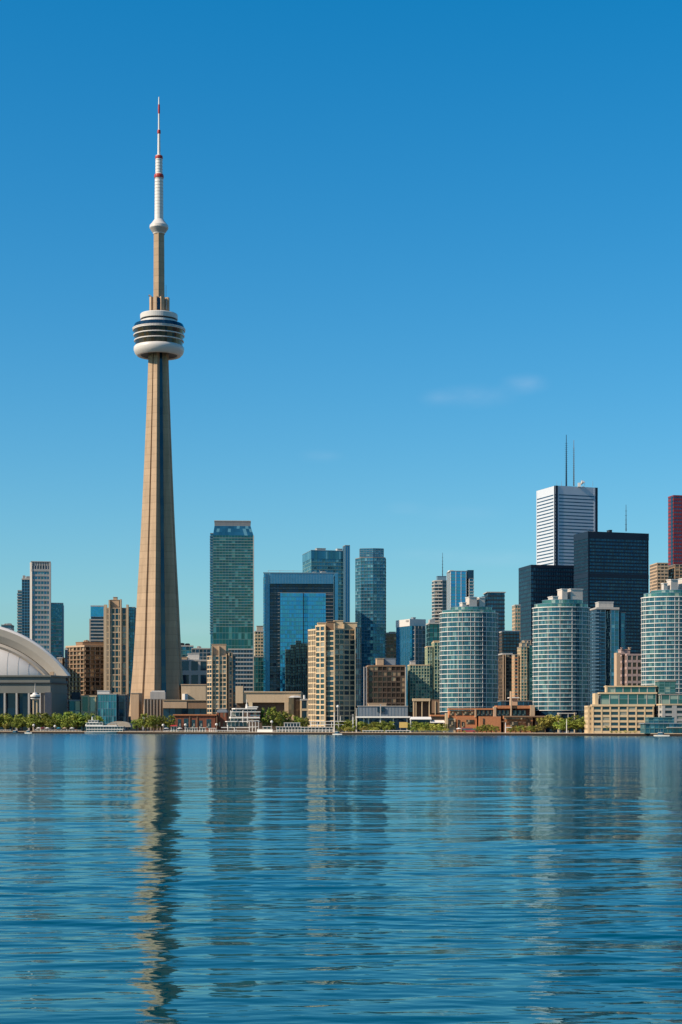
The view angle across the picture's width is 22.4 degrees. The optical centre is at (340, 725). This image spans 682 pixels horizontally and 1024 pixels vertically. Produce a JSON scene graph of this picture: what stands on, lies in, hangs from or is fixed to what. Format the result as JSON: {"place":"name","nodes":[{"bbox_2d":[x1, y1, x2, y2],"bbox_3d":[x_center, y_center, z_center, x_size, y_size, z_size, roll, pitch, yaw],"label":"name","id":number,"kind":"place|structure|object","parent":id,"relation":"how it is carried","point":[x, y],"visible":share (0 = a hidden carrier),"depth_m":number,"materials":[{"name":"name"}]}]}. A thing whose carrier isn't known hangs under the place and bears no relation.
{"place":"outdoors","nodes":[
{"label":"outdoors","id":0,"kind":"place"},
{"bbox_2d":[1,623,13,630],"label":"rooftop plant building","id":1,"kind":"structure","parent":0,"point":[10,626],"depth_m":1560.43,"materials":[{"name":"teal glass"}]},
{"bbox_2d":[17,590,21,633],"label":"balcony tower","id":2,"kind":"structure","parent":0,"point":[19,611],"depth_m":1720.26,"materials":[{"name":"white glass"}]},
{"bbox_2d":[22,575,29,637],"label":"dark glass tower","id":3,"kind":"structure","parent":0,"point":[26,606],"depth_m":1700.51,"materials":[{"name":"blue glass"}]},
{"bbox_2d":[30,687,39,730],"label":"little lookout tower","id":4,"kind":"structure","parent":0,"point":[34,696],"depth_m":1329.20,"materials":[{"name":"white paint"}]},
{"bbox_2d":[30,561,50,652],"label":"banded tower","id":5,"kind":"structure","parent":0,"point":[40,602],"depth_m":1681.40,"materials":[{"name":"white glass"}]},
{"bbox_2d":[51,603,63,658],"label":"stepped glass tower","id":6,"kind":"structure","parent":0,"point":[57,629],"depth_m":1691.11,"materials":[{"name":"blue glass"}]},
{"bbox_2d":[81,695,97,730],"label":"glass block","id":7,"kind":"structure","parent":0,"point":[89,704],"depth_m":1375.22,"materials":[{"name":"teal glass"}]},
{"bbox_2d":[89,605,103,641],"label":"blue banded tower","id":8,"kind":"structure","parent":0,"point":[96,627],"depth_m":1800.63,"materials":[{"name":"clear glass"}]},
{"bbox_2d":[163,700,206,730],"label":"terrace building","id":9,"kind":"structure","parent":0,"point":[171,707],"depth_m":1399.21,"materials":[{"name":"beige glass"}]},
{"bbox_2d":[210,520,253,690],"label":"green glass tower","id":10,"kind":"structure","parent":0,"point":[231,584],"depth_m":1641.16,"materials":[{"name":"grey glass"}]},
{"bbox_2d":[254,626,262,655],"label":"pale stepped tower","id":11,"kind":"structure","parent":0,"point":[258,641],"depth_m":1900.38,"materials":[{"name":"beige concrete"}]},
{"bbox_2d":[263,570,337,690],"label":"square arch tower","id":12,"kind":"structure","parent":0,"point":[297,606],"depth_m":1622.98,"materials":[{"name":"blue glass"}]},
{"bbox_2d":[67,726,583,732],"bbox_3d":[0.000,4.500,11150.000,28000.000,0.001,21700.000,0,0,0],"label":"ground","id":13,"kind":"structure","parent":0,"point":[142,730],"depth_m":1050.98,"materials":[{"name":"grey concrete"}]},
{"bbox_2d":[2,714,18,730],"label":"leafy tree","id":14,"kind":"object","parent":13,"relation":"on","point":[10,718],"visible":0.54,"depth_m":1311.40,"materials":[{"name":"green plant"}]},
{"bbox_2d":[11,718,24,729],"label":"leafy tree","id":15,"kind":"object","parent":13,"relation":"on","point":[18,724],"visible":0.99,"depth_m":1291.73,"materials":[{"name":"green plant"}]},
{"bbox_2d":[21,713,39,730],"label":"leafy tree","id":16,"kind":"object","parent":13,"relation":"on","point":[34,716],"visible":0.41,"depth_m":1295.87,"materials":[{"name":"green plant"}]},
{"bbox_2d":[24,718,41,730],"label":"leafy tree","id":17,"kind":"object","parent":13,"relation":"on","point":[35,722],"visible":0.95,"depth_m":1282.01,"materials":[{"name":"green plant"}]},
{"bbox_2d":[0,626,70,730],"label":"domed stadium","id":18,"kind":"object","parent":13,"relation":"on","point":[28,665],"visible":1,"depth_m":1364.87,"materials":[{"name":"metal"}]},
{"bbox_2d":[38,712,55,730],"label":"leafy tree","id":19,"kind":"object","parent":13,"relation":"on","point":[44,719],"visible":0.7,"depth_m":1285.78,"materials":[{"name":"green plant"}]},
{"bbox_2d":[45,718,59,728],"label":"leafy tree","id":20,"kind":"object","parent":13,"relation":"on","point":[48,723],"visible":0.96,"depth_m":1269.68,"materials":[{"name":"green plant"}]},
{"bbox_2d":[54,714,69,730],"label":"leafy tree","id":21,"kind":"object","parent":13,"relation":"on","point":[59,718],"visible":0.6,"depth_m":1276.72,"materials":[{"name":"green plant"}]},
{"bbox_2d":[64,649,68,729],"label":"narrow dark block","id":22,"kind":"structure","parent":13,"relation":"on","point":[67,659],"depth_m":1561.57,"materials":[{"name":"blue glass"}]},
{"bbox_2d":[60,718,76,728],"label":"leafy tree","id":23,"kind":"object","parent":13,"relation":"on","point":[70,724],"visible":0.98,"depth_m":1260.20,"materials":[{"name":"green plant"}]},
{"bbox_2d":[69,692,80,730],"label":"dark pavilion","id":24,"kind":"structure","parent":13,"relation":"on","point":[75,704],"depth_m":1380.40,"materials":[{"name":"teal glass"}]},
{"bbox_2d":[67,713,85,730],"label":"leafy tree","id":25,"kind":"object","parent":13,"relation":"on","point":[73,717],"visible":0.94,"depth_m":1268.28,"materials":[{"name":"green plant"}]},
{"bbox_2d":[74,713,91,730],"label":"leafy tree","id":26,"kind":"object","parent":13,"relation":"on","point":[82,723],"visible":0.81,"depth_m":1267.00,"materials":[{"name":"green plant"}]},
{"bbox_2d":[66,640,103,699],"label":"brown hotel","id":27,"kind":"structure","parent":13,"relation":"on","point":[86,666],"depth_m":1588.42,"materials":[{"name":"brown concrete"}]},
{"bbox_2d":[97,690,128,730],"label":"blue glass cube","id":28,"kind":"object","parent":13,"relation":"on","point":[113,707],"visible":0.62,"depth_m":1350.68,"materials":[{"name":"glass"}]},
{"bbox_2d":[104,597,135,729],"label":"crowned condominium","id":29,"kind":"structure","parent":13,"relation":"on","point":[119,629],"depth_m":1570.37,"materials":[{"name":"beige concrete"}]},
{"bbox_2d":[107,657,125,691],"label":"window","id":30,"kind":"structure","parent":29,"relation":"in","point":[114,659],"depth_m":1570.41,"materials":[{"name":"grey glass"}]},
{"bbox_2d":[131,718,141,730],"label":"leafy tree","id":31,"kind":"object","parent":13,"relation":"on","point":[136,722],"visible":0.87,"depth_m":1234.01,"materials":[{"name":"green plant"}]},
{"bbox_2d":[131,693,142,729],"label":"tower side block","id":32,"kind":"structure","parent":13,"relation":"on","point":[136,705],"depth_m":1449.84,"materials":[{"name":"concrete"}]},
{"bbox_2d":[138,713,150,731],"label":"leafy tree","id":33,"kind":"object","parent":13,"relation":"on","point":[144,724],"visible":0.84,"depth_m":1193.38,"materials":[{"name":"green plant"}]},
{"bbox_2d":[144,691,165,730],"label":"tower entrance block","id":34,"kind":"structure","parent":13,"relation":"on","point":[153,704],"depth_m":1440.72,"materials":[{"name":"concrete"}]},
{"bbox_2d":[129,97,185,715],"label":"observation tower","id":35,"kind":"structure","parent":13,"relation":"on","point":[158,329],"depth_m":1490.42,"materials":[{"name":"concrete"}]},
{"bbox_2d":[156,715,167,731],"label":"leafy tree","id":36,"kind":"object","parent":13,"relation":"on","point":[160,723],"visible":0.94,"depth_m":1193.64,"materials":[{"name":"green plant"}]},
{"bbox_2d":[163,715,175,731],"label":"leafy tree","id":37,"kind":"object","parent":13,"relation":"on","point":[169,723],"visible":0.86,"depth_m":1193.61,"materials":[{"name":"green plant"}]},
{"bbox_2d":[181,643,193,656],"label":"teal block","id":38,"kind":"structure","parent":13,"relation":"on","point":[186,648],"depth_m":1750.62,"materials":[{"name":"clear glass"}]},
{"bbox_2d":[181,684,206,699],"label":"windowless hall","id":39,"kind":"structure","parent":13,"relation":"on","point":[193,691],"depth_m":1480.37,"materials":[{"name":"white paint"}]},
{"bbox_2d":[182,653,206,683],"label":"grey concrete block","id":40,"kind":"structure","parent":13,"relation":"on","point":[194,668],"depth_m":1620.87,"materials":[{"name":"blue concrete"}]},
{"bbox_2d":[173,714,216,731],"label":"red brick shed","id":41,"kind":"structure","parent":13,"relation":"on","point":[198,721],"depth_m":1200.00,"materials":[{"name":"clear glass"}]},
{"bbox_2d":[191,646,209,659],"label":"dark block","id":42,"kind":"structure","parent":13,"relation":"on","point":[204,653],"depth_m":1730.93,"materials":[{"name":"grey glass"}]},
{"bbox_2d":[207,644,235,729],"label":"slim condominium","id":43,"kind":"structure","parent":13,"relation":"on","point":[221,677],"depth_m":1331.05,"materials":[{"name":"beige concrete"}]},
{"bbox_2d":[217,709,227,731],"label":"brown brick block","id":44,"kind":"structure","parent":13,"relation":"on","point":[222,716],"depth_m":1203.70,"materials":[{"name":"brown brick"}]},
{"bbox_2d":[228,649,252,690],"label":"banded office","id":45,"kind":"structure","parent":13,"relation":"on","point":[244,667],"depth_m":1600.63,"materials":[{"name":"white glass"}]},
{"bbox_2d":[221,700,260,731],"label":"waterfront restaurant","id":46,"kind":"structure","parent":13,"relation":"on","point":[244,721],"depth_m":1132.00,"materials":[{"name":"white paint"}]},
{"bbox_2d":[254,656,262,690],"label":"green block","id":47,"kind":"structure","parent":13,"relation":"on","point":[258,673],"depth_m":1700.52,"materials":[{"name":"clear glass"}]},
{"bbox_2d":[260,707,272,725],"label":"leafy tree","id":48,"kind":"object","parent":13,"relation":"on","point":[264,720],"visible":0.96,"depth_m":1136.11,"materials":[{"name":"green plant"}]},
{"bbox_2d":[236,686,302,730],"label":"long tan hall","id":49,"kind":"structure","parent":13,"relation":"on","point":[279,700],"depth_m":1290.00,"materials":[{"name":"beige concrete"}]},
{"bbox_2d":[268,706,283,731],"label":"leafy tree","id":50,"kind":"object","parent":13,"relation":"on","point":[276,721],"visible":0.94,"depth_m":1135.82,"materials":[{"name":"green plant"}]},
{"bbox_2d":[275,710,291,726],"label":"leafy tree","id":51,"kind":"object","parent":13,"relation":"on","point":[285,714],"visible":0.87,"depth_m":1144.16,"materials":[{"name":"green plant"}]},
{"bbox_2d":[284,723,299,726],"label":"glass kiosk","id":52,"kind":"object","parent":13,"relation":"on","point":[291,724],"visible":0.56,"depth_m":1119.48,"materials":[{"name":"white paint"}]},
{"bbox_2d":[288,696,301,721],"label":"dark annex","id":53,"kind":"object","parent":13,"relation":"on","point":[294,705],"visible":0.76,"depth_m":1278.65,"materials":[{"name":"brown metal"}]},
{"bbox_2d":[285,641,307,698],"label":"dark green block","id":54,"kind":"structure","parent":13,"relation":"on","point":[296,667],"depth_m":1561.47,"materials":[{"name":"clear glass"}]},
{"bbox_2d":[300,695,307,726],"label":"cream box","id":55,"kind":"object","parent":13,"relation":"on","point":[303,707],"visible":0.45,"depth_m":1270.06,"materials":[{"name":"white concrete"}]},
{"bbox_2d":[300,716,309,726],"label":"leafy tree","id":56,"kind":"object","parent":13,"relation":"on","point":[305,724],"visible":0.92,"depth_m":1143.10,"materials":[{"name":"green plant"}]},
{"bbox_2d":[308,620,360,731],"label":"faceted condominium","id":57,"kind":"structure","parent":13,"relation":"on","point":[334,663],"depth_m":1192.00,"materials":[{"name":"beige concrete"}]},
{"bbox_2d":[316,705,323,726],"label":"window","id":58,"kind":"structure","parent":57,"relation":"in","point":[317,706],"depth_m":1191.50,"materials":[{"name":"beige glass"}]},
{"bbox_2d":[0,731,681,735],"bbox_3d":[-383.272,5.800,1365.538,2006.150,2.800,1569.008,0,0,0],"label":"quay wall","id":59,"kind":"structure","parent":13,"relation":"on","point":[421,733],"depth_m":1046.75,"materials":[{"name":"concrete"}]},
{"bbox_2d":[342,719,358,730],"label":"leafy tree","id":60,"kind":"object","parent":13,"relation":"on","point":[349,724],"visible":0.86,"depth_m":1090.10,"materials":[{"name":"green plant"}]},
{"bbox_2d":[352,704,410,731],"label":"white colonnade","id":61,"kind":"object","parent":13,"relation":"on","point":[380,717],"visible":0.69,"depth_m":1083.62,"materials":[{"name":"paint"}]},
{"bbox_2d":[357,703,407,731],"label":"grey metal hall","id":62,"kind":"structure","parent":13,"relation":"on","point":[371,709],"depth_m":1180.95,"materials":[{"name":"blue metal"}]},
{"bbox_2d":[376,721,390,729],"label":"leafy tree","id":63,"kind":"object","parent":13,"relation":"on","point":[381,726],"visible":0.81,"depth_m":1074.52,"materials":[{"name":"green plant"}]},
{"bbox_2d":[366,658,405,705],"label":"bronze office","id":64,"kind":"structure","parent":13,"relation":"on","point":[385,680],"depth_m":1380.69,"materials":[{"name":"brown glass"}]},
{"bbox_2d":[396,617,425,705],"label":"white topped office","id":65,"kind":"structure","parent":13,"relation":"on","point":[411,639],"depth_m":1563.21,"materials":[{"name":"blue glass"}]},
{"bbox_2d":[410,717,431,731],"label":"white canopy","id":66,"kind":"object","parent":13,"relation":"on","point":[422,719],"visible":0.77,"depth_m":1062.09,"materials":[{"name":"paint"}]},
{"bbox_2d":[407,641,439,729],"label":"building","id":67,"kind":"structure","parent":13,"relation":"on","point":[423,681],"depth_m":1401.12,"materials":[{"name":"teal glass"}]},
{"bbox_2d":[412,698,439,716],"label":"columned base","id":68,"kind":"object","parent":13,"relation":"on","point":[425,707],"visible":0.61,"depth_m":1343.02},
{"bbox_2d":[431,720,444,731],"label":"white canopy","id":69,"kind":"object","parent":13,"relation":"on","point":[441,722],"visible":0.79,"depth_m":1062.53,"materials":[{"name":"paint"}]},
{"bbox_2d":[430,691,545,731],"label":"brick complex","id":70,"kind":"structure","parent":13,"relation":"on","point":[510,715],"depth_m":1057.00,"materials":[{"name":"brown brick"}]},
{"bbox_2d":[481,592,505,653],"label":"charcoal office","id":71,"kind":"structure","parent":13,"relation":"on","point":[495,601],"depth_m":1720.68,"materials":[{"name":"blue glass"}]},
{"bbox_2d":[498,700,532,715],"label":"blue glass link","id":72,"kind":"object","parent":13,"relation":"on","point":[519,702],"visible":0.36,"depth_m":1087.37,"materials":[{"name":"glass"}]},
{"bbox_2d":[536,715,552,732],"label":"olive tree","id":73,"kind":"object","parent":13,"relation":"on","point":[543,723],"visible":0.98,"depth_m":1003.71,"materials":[{"name":"green plant"}]},
{"bbox_2d":[542,715,567,732],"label":"olive tree","id":74,"kind":"object","parent":13,"relation":"on","point":[555,719],"visible":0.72,"depth_m":1003.57,"materials":[{"name":"green plant"}]},
{"bbox_2d":[557,713,576,732],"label":"glass lobby","id":75,"kind":"object","parent":13,"relation":"on","point":[564,716],"visible":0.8,"depth_m":1040.00,"materials":[{"name":"grey metal"}]},
{"bbox_2d":[560,721,579,732],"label":"leafy tree","id":76,"kind":"object","parent":13,"relation":"on","point":[571,724],"visible":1,"depth_m":984.40,"materials":[{"name":"green plant"}]},
{"bbox_2d":[571,716,583,732],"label":"leafy tree","id":77,"kind":"object","parent":13,"relation":"on","point":[576,721],"visible":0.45,"depth_m":990.36,"materials":[{"name":"green plant"}]},
{"bbox_2d":[584,680,681,732],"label":"cream terrace building","id":78,"kind":"structure","parent":13,"relation":"on","point":[621,708],"depth_m":964.32,"materials":[{"name":"beige concrete"}]},
{"bbox_2d":[302,545,349,621],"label":"teal office tower","id":79,"kind":"structure","parent":0,"point":[319,560],"depth_m":1833.55,"materials":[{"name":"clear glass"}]},
{"bbox_2d":[0,733,681,1023],"bbox_3d":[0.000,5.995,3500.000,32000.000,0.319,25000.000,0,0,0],"label":"water","id":80,"kind":"structure","parent":0,"point":[289,879],"depth_m":66.52,"materials":[{"name":"blue liquid"}]},
{"bbox_2d":[84,717,124,733],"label":"passenger ship","id":81,"kind":"object","parent":80,"relation":"on","point":[94,726],"visible":0.97,"depth_m":1185.36,"materials":[{"name":"white paint"}]},
{"bbox_2d":[0,0,681,720],"label":"sky","id":82,"kind":"structure","parent":0,"point":[414,250],"materials":[{"name":"blue"}]},
{"bbox_2d":[355,548,385,705],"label":"rounded glass tower","id":83,"kind":"structure","parent":0,"point":[370,591],"depth_m":1699.10,"materials":[{"name":"blue glass"}]},
{"bbox_2d":[386,632,395,657],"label":"brown striped block","id":84,"kind":"structure","parent":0,"point":[390,644],"depth_m":1850.34,"materials":[{"name":"glass"}]},
{"bbox_2d":[426,619,440,714],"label":"teal block","id":85,"kind":"structure","parent":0,"point":[432,630],"depth_m":1500.50,"materials":[{"name":"green glass"}]},
{"bbox_2d":[432,553,446,622],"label":"skyscraper","id":86,"kind":"structure","parent":0,"point":[439,594],"depth_m":1900.57,"materials":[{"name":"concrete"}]},
{"bbox_2d":[447,570,473,609],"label":"blue residential tower","id":87,"kind":"structure","parent":0,"point":[460,586],"depth_m":1831.03,"materials":[{"name":"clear glass"}]},
{"bbox_2d":[439,597,498,714],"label":"cylindrical tower","id":88,"kind":"structure","parent":0,"point":[468,655],"depth_m":1122.21,"materials":[{"name":"teal glass"}]},
{"bbox_2d":[498,653,512,700],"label":"brown slab","id":89,"kind":"structure","parent":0,"point":[504,674],"depth_m":1480.50,"materials":[{"name":"brown concrete"}]},
{"bbox_2d":[499,631,519,653],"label":"dark brown block","id":90,"kind":"structure","parent":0,"point":[509,641],"depth_m":1650.90,"materials":[{"name":"black glass"}]},
{"bbox_2d":[512,604,520,630],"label":"distant beige block","id":91,"kind":"structure","parent":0,"point":[515,617],"depth_m":1950.34,"materials":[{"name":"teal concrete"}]},
{"bbox_2d":[512,640,532,699],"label":"tower","id":92,"kind":"structure","parent":0,"point":[522,674],"depth_m":1352.03,"materials":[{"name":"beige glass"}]},
{"bbox_2d":[519,565,573,643],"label":"black tower","id":93,"kind":"structure","parent":0,"point":[538,584],"depth_m":2056.54,"materials":[{"name":"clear glass"}]},
{"bbox_2d":[532,589,589,731],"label":"cylindrical tower","id":94,"kind":"structure","parent":0,"point":[561,651],"depth_m":1062.15,"materials":[{"name":"teal glass"}]},
{"bbox_2d":[536,435,597,565],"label":"white marble tower","id":95,"kind":"structure","parent":0,"point":[565,514],"depth_m":2211.35,"materials":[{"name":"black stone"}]},
{"bbox_2d":[590,602,625,704],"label":"slim glass tower","id":96,"kind":"structure","parent":0,"point":[607,631],"depth_m":1281.28,"materials":[{"name":"blue glass"}]},
{"bbox_2d":[574,515,648,653],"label":"broad black tower","id":97,"kind":"structure","parent":0,"point":[610,566],"depth_m":1973.55,"materials":[{"name":"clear glass"}]},
{"bbox_2d":[614,647,640,685],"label":"pinkish block","id":98,"kind":"structure","parent":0,"point":[627,668],"depth_m":1180.99,"materials":[{"name":"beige concrete"}]},
{"bbox_2d":[641,578,681,693],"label":"cylindrical tower","id":99,"kind":"structure","parent":0,"point":[661,634],"depth_m":1011.72,"materials":[{"name":"teal glass"}]},
{"bbox_2d":[650,563,681,592],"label":"gold block","id":100,"kind":"structure","parent":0,"point":[660,573],"depth_m":1752.28,"materials":[{"name":"brown concrete"}]},
{"bbox_2d":[668,495,681,565],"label":"maroon tower","id":101,"kind":"structure","parent":0,"point":[674,529],"depth_m":2151.74,"materials":[{"name":"red glass"}]},
{"bbox_3d":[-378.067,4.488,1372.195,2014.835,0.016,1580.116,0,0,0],"label":"promenade","id":102,"kind":"structure","parent":0,"visible":0},
{"bbox_2d":[107,721,132,726],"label":"canvas tent","id":103,"kind":"object","parent":102,"relation":"on","point":[123,723],"visible":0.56,"depth_m":1205.95,"materials":[{"name":"white fabric"}]},
{"bbox_2d":[146,714,160,731],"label":"leafy tree","id":104,"kind":"object","parent":102,"relation":"on","point":[152,724],"visible":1,"depth_m":1183.33,"materials":[{"name":"green plant"}]},
{"bbox_2d":[276,727,300,731],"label":"glass kiosk","id":105,"kind":"object","parent":102,"relation":"on","point":[291,729],"visible":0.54,"depth_m":1107.48,"materials":[{"name":"white paint"}]},
{"bbox_2d":[301,727,332,731],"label":"glass shelter","id":106,"kind":"object","parent":102,"relation":"on","point":[309,729],"visible":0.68,"depth_m":1092.12,"materials":[{"name":"white paint"}]},
{"bbox_2d":[310,721,345,731],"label":"white pergola","id":107,"kind":"object","parent":102,"relation":"on","point":[324,724],"visible":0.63,"depth_m":1093.17,"materials":[{"name":"paint"}]},
{"bbox_2d":[553,719,571,732],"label":"leafy tree","id":108,"kind":"object","parent":102,"relation":"on","point":[561,727],"visible":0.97,"depth_m":985.47,"materials":[{"name":"green plant"}]},
{"bbox_2d":[639,717,681,732],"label":"teal glass pavilion","id":109,"kind":"structure","parent":102,"relation":"on","point":[657,724],"depth_m":934.00,"materials":[{"name":"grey glass"}]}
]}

